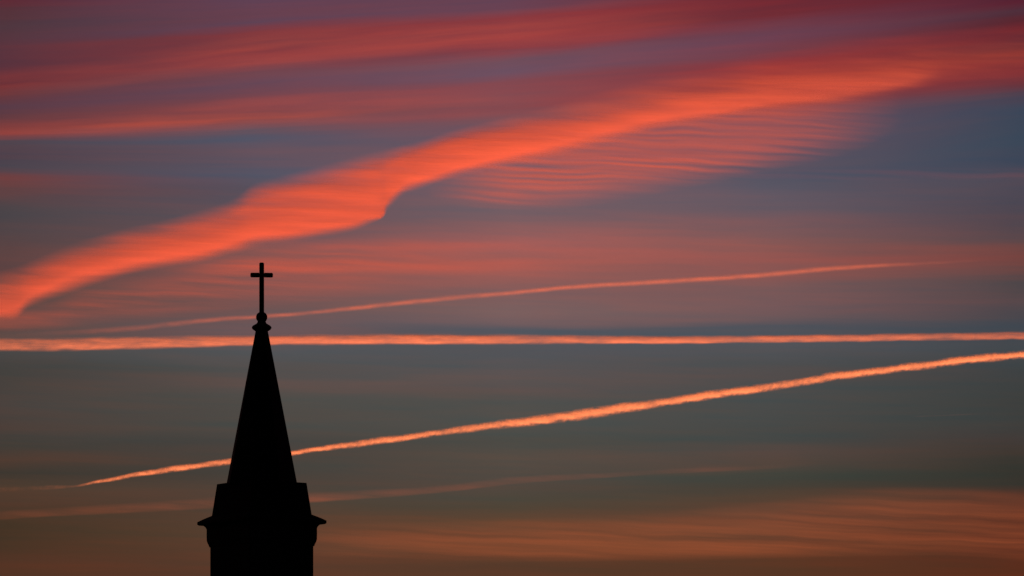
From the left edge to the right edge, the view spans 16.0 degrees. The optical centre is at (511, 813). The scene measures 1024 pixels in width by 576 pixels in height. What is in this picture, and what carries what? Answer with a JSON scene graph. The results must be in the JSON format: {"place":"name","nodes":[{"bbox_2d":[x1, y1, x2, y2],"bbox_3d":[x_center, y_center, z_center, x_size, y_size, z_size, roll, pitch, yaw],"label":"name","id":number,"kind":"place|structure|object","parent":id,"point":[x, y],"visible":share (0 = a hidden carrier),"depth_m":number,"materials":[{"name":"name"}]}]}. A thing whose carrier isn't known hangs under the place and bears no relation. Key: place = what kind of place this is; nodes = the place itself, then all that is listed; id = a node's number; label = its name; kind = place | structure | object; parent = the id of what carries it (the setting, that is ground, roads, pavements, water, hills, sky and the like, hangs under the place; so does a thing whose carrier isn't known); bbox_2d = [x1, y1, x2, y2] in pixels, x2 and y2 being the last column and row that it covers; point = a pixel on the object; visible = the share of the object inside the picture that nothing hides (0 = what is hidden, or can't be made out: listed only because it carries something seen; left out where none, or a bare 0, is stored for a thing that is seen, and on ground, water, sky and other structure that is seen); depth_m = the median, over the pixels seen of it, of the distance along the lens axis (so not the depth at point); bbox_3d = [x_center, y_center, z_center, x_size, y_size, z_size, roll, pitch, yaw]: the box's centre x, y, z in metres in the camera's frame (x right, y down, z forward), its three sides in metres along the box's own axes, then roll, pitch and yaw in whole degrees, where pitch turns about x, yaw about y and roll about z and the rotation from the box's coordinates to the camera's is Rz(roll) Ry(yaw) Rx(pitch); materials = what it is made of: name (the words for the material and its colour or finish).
{"place":"outdoors","nodes":[
{"label":"outdoors","id":0,"kind":"place"},
{"bbox_2d":[197,262,326,575],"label":"church steeple","id":1,"kind":"object","parent":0,"point":[262,520],"visible":1,"depth_m":173.93,"materials":[{"name":"stone"}]},
{"bbox_2d":[0,94,783,312],"bbox_3d":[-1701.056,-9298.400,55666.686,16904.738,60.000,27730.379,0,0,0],"label":"cloud","id":2,"kind":"structure","parent":0,"point":[369,194],"depth_m":54284.11,"materials":[{"name":"orange"}]},
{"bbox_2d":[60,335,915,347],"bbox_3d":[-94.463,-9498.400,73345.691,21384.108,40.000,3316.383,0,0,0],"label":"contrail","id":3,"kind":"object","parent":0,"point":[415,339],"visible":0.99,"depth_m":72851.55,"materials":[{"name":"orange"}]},
{"bbox_2d":[0,0,1023,575],"label":"sky","id":4,"kind":"structure","parent":0,"point":[880,198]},
{"bbox_2d":[97,352,1023,481],"bbox_3d":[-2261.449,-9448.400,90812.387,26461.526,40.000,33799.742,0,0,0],"label":"contrail","id":5,"kind":"object","parent":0,"point":[586,412],"visible":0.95,"depth_m":83981.81,"materials":[{"name":"orange"}]}
]}

